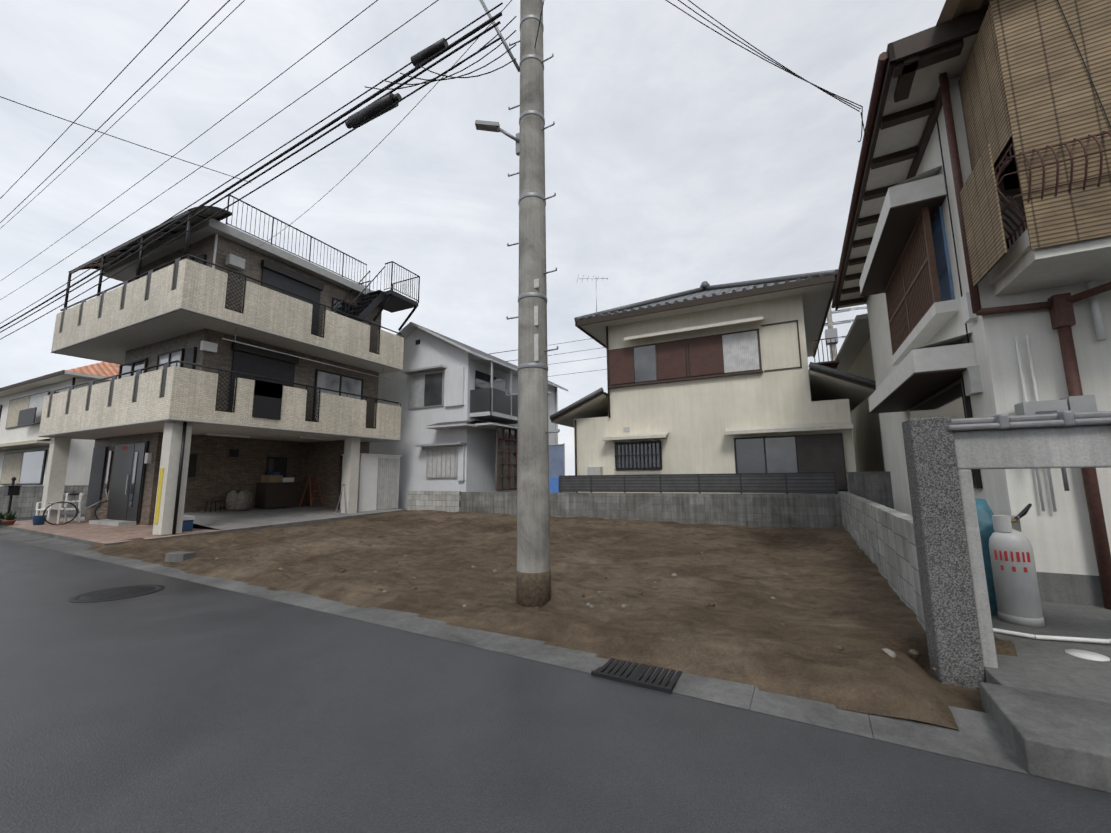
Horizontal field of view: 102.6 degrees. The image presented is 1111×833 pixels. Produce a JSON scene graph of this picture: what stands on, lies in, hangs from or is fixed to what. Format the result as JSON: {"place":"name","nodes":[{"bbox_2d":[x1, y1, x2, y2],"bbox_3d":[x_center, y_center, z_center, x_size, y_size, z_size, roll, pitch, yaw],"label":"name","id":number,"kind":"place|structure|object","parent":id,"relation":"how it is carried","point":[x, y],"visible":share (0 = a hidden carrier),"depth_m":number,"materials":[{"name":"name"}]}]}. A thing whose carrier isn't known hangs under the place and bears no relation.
{"place":"outdoors","nodes":[
{"label":"outdoors","id":0,"kind":"place"},
{"bbox_2d":[0,362,119,485],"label":"house","id":1,"kind":"structure","parent":0,"point":[24,450],"depth_m":21.35,"materials":[{"name":"paint"}]},
{"bbox_2d":[369,322,567,508],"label":"grey house","id":2,"kind":"structure","parent":0,"point":[459,421],"depth_m":17.67,"materials":[{"name":"white paint"}]},
{"bbox_2d":[0,0,945,475],"label":"sky","id":3,"kind":"structure","parent":0,"point":[678,157],"materials":[{"name":"white"}]},
{"bbox_2d":[84,508,1017,730],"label":"dirt lot","id":4,"kind":"structure","parent":0,"point":[834,573],"depth_m":5.13,"materials":[{"name":"brown soil"}]},
{"bbox_2d":[165,551,195,561],"bbox_3d":[-6.306,2.361,7.474,0.400,0.150,0.200,-3,-8,14],"label":"loose block","id":5,"kind":"object","parent":4,"relation":"on","point":[178,556],"depth_m":7.39,"materials":[{"name":"concrete"}]},
{"bbox_2d":[475,0,559,607],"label":"utility pole","id":6,"kind":"object","parent":4,"relation":"on","point":[533,579],"visible":0.94,"depth_m":4.89,"materials":[{"name":"concrete"}]},
{"bbox_2d":[0,0,867,339],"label":"overhead cables","id":7,"kind":"object","parent":6,"relation":"attached to","point":[382,104],"visible":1,"depth_m":6.77,"materials":[{"name":"black plastic"}]},
{"bbox_2d":[155,526,936,670],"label":"stones","id":8,"kind":"object","parent":4,"relation":"on","point":[891,653],"visible":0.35,"depth_m":4.61,"materials":[{"name":"grey stone"}]},
{"bbox_2d":[0,514,1110,832],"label":"road","id":9,"kind":"structure","parent":0,"point":[178,706],"depth_m":2.31,"materials":[{"name":"grey asphalt"}]},
{"bbox_2d":[68,584,164,602],"bbox_3d":[-5.432,2.191,5.534,0.860,0.015,0.860,-4,-9,26],"label":"manhole cover","id":10,"kind":"object","parent":9,"relation":"on","point":[115,593],"visible":1,"depth_m":5.47,"materials":[{"name":"grey metal"}]},
{"bbox_2d":[8,492,1109,793],"bbox_3d":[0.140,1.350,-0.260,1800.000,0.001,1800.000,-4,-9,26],"label":"ground","id":11,"kind":"structure","parent":0,"point":[578,660],"depth_m":3.58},
{"bbox_2d":[0,505,405,544],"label":"building apron","id":12,"kind":"object","parent":11,"relation":"on","point":[83,531],"visible":0.68,"depth_m":12.44,"materials":[{"name":"concrete"}]},
{"bbox_2d":[0,510,17,525],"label":"potted plants","id":13,"kind":"object","parent":12,"relation":"on","point":[10,519],"visible":1,"depth_m":13.11,"materials":[{"name":"green plant"}]},
{"bbox_2d":[3,477,21,513],"bbox_3d":[-16.724,2.564,13.650,0.420,1.420,0.280,-4,-9,26],"label":"mailbox post","id":14,"kind":"object","parent":12,"relation":"on","point":[11,490],"visible":0.9,"depth_m":13.62,"materials":[{"name":"black metal"}]},
{"bbox_2d":[33,515,46,524],"bbox_3d":[-15.211,3.054,13.105,0.300,0.270,0.292,-4,-9,26],"label":"bucket","id":15,"kind":"object","parent":12,"relation":"on","point":[38,520],"visible":0.92,"depth_m":13.03,"materials":[{"name":"blue plastic"}]},
{"bbox_2d":[36,493,69,523],"bbox_3d":[-15.459,2.817,13.672,0.533,0.901,0.490,-1,-8,6],"label":"garden chair","id":16,"kind":"object","parent":12,"relation":"on","point":[63,505],"visible":0.42,"depth_m":13.61,"materials":[{"name":"white plastic"}]},
{"bbox_2d":[56,493,82,523],"bbox_3d":[-14.824,2.798,13.581,0.533,0.901,0.490,-7,-10,41],"label":"garden chair","id":17,"kind":"object","parent":12,"relation":"on","point":[79,506],"visible":0.85,"depth_m":13.55,"materials":[{"name":"white plastic"}]},
{"bbox_2d":[43,489,108,524],"bbox_3d":[-14.167,2.727,13.462,0.498,1.026,1.719,-6,-9,33],"label":"bicycle","id":18,"kind":"object","parent":12,"relation":"on","point":[76,508],"visible":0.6,"depth_m":13.27,"materials":[{"name":"grey metal"}]},
{"bbox_2d":[182,515,194,530],"bbox_3d":[-9.430,2.683,11.174,0.540,0.360,0.390,-4,-9,26],"label":"cooler box","id":19,"kind":"object","parent":12,"relation":"on","point":[187,524],"visible":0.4,"depth_m":11.12,"materials":[{"name":"blue plastic"}]},
{"bbox_2d":[204,500,222,512],"bbox_3d":[-10.496,2.752,13.647,0.340,0.361,0.340,-4,-9,26],"label":"table","id":20,"kind":"object","parent":12,"relation":"on","point":[211,501],"visible":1,"depth_m":13.58,"materials":[{"name":"brown wood"}]},
{"bbox_2d":[38,195,419,534],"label":"tiled building","id":21,"kind":"structure","parent":12,"relation":"on","point":[242,367],"depth_m":13.33,"materials":[{"name":"grey tile"}]},
{"bbox_2d":[225,490,252,510],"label":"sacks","id":22,"kind":"object","parent":12,"relation":"on","point":[235,500],"visible":1,"depth_m":14.15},
{"bbox_2d":[255,472,298,507],"bbox_3d":[-9.697,2.556,15.525,0.600,1.200,1.100,-4,-9,26],"label":"storage cabinet","id":23,"kind":"object","parent":12,"relation":"on","point":[275,490],"visible":1,"depth_m":15.23,"materials":[{"name":"brown wood"}]},
{"bbox_2d":[300,476,322,506],"bbox_3d":[-8.736,2.684,15.982,0.639,1.059,0.486,-4,-9,26],"label":"wooden stepladder","id":24,"kind":"object","parent":12,"relation":"on","point":[310,491],"visible":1,"depth_m":15.90,"materials":[{"name":"red wood"}]},
{"bbox_2d":[336,484,346,513],"bbox_3d":[-7.076,2.836,15.070,0.580,1.072,0.453,-4,-9,26],"label":"step ladder","id":25,"kind":"object","parent":12,"relation":"on","point":[345,500],"visible":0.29,"depth_m":14.92,"materials":[{"name":"silver metal"}]},
{"bbox_2d":[340,453,401,511],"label":"storage shed","id":26,"kind":"structure","parent":12,"relation":"on","point":[378,484],"depth_m":16.12,"materials":[{"name":"white paint"}]},
{"bbox_2d":[0,471,925,630],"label":"block walls","id":27,"kind":"structure","parent":11,"relation":"on","point":[878,527],"depth_m":11.41,"materials":[{"name":"concrete"}]},
{"bbox_2d":[559,472,836,493],"bbox_3d":[3.453,1.871,12.381,7.440,0.530,0.052,-4,-9,26],"label":"louvre fence","id":28,"kind":"object","parent":27,"relation":"on","point":[810,482],"visible":1,"depth_m":12.04,"materials":[{"name":"grey metal"}]},
{"bbox_2d":[0,528,1033,775],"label":"curb","id":29,"kind":"structure","parent":11,"relation":"on","point":[978,738],"depth_m":2.89,"materials":[{"name":"concrete"}]},
{"bbox_2d":[591,658,681,693],"bbox_3d":[0.581,1.794,3.121,0.560,0.028,0.360,-5,-9,30],"label":"drain grate","id":30,"kind":"object","parent":29,"relation":"on","point":[610,669],"visible":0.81,"depth_m":3.06,"materials":[{"name":"grey metal"}]},
{"bbox_2d":[549,443,564,492],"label":"blue sheets","id":31,"kind":"object","parent":11,"relation":"on","point":[556,461],"visible":0.21,"depth_m":14.73,"materials":[{"name":"blue plastic"}]},
{"bbox_2d":[490,299,866,376],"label":"background power lines","id":32,"kind":"object","parent":11,"relation":"on","point":[830,331],"visible":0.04,"depth_m":22.62,"materials":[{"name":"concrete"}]},
{"bbox_2d":[835,313,884,471],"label":"distant houses","id":33,"kind":"structure","parent":11,"relation":"on","point":[854,356],"depth_m":14.67,"materials":[{"name":"beige paint"}]},
{"bbox_2d":[831,0,1110,609],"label":"stucco house","id":34,"kind":"structure","parent":11,"relation":"on","point":[974,272],"depth_m":4.49,"materials":[{"name":"white paint"}]},
{"bbox_2d":[979,601,1110,793],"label":"gate step","id":35,"kind":"object","parent":11,"relation":"on","point":[1046,704],"visible":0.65,"depth_m":2.44,"materials":[{"name":"grey concrete"}]},
{"bbox_2d":[975,499,997,614],"bbox_3d":[3.948,1.273,4.181,0.434,0.980,0.580,-4,-9,26],"label":"blue tarp bundle","id":36,"kind":"object","parent":35,"relation":"on","point":[984,515],"visible":0.17,"depth_m":3.96,"materials":[{"name":"teal plastic"}]},
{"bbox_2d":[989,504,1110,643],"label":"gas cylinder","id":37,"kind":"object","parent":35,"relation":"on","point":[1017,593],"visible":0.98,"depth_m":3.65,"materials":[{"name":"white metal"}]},
{"bbox_2d":[1064,649,1109,661],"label":"yard lids","id":38,"kind":"object","parent":35,"relation":"on","point":[1087,655],"visible":0.96,"depth_m":2.98,"materials":[{"name":"white plastic"}]},
{"bbox_2d":[550,269,875,493],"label":"cream house","id":39,"kind":"structure","parent":0,"point":[706,377],"depth_m":13.25,"materials":[{"name":"paint"}]},
{"bbox_2d":[902,416,1110,688],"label":"gate pillar","id":40,"kind":"structure","parent":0,"point":[942,460],"depth_m":2.94,"materials":[{"name":"grey stone"}]},
{"bbox_2d":[947,410,1110,430],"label":"gate coping","id":41,"kind":"object","parent":40,"relation":"on","point":[1067,418],"visible":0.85,"depth_m":2.85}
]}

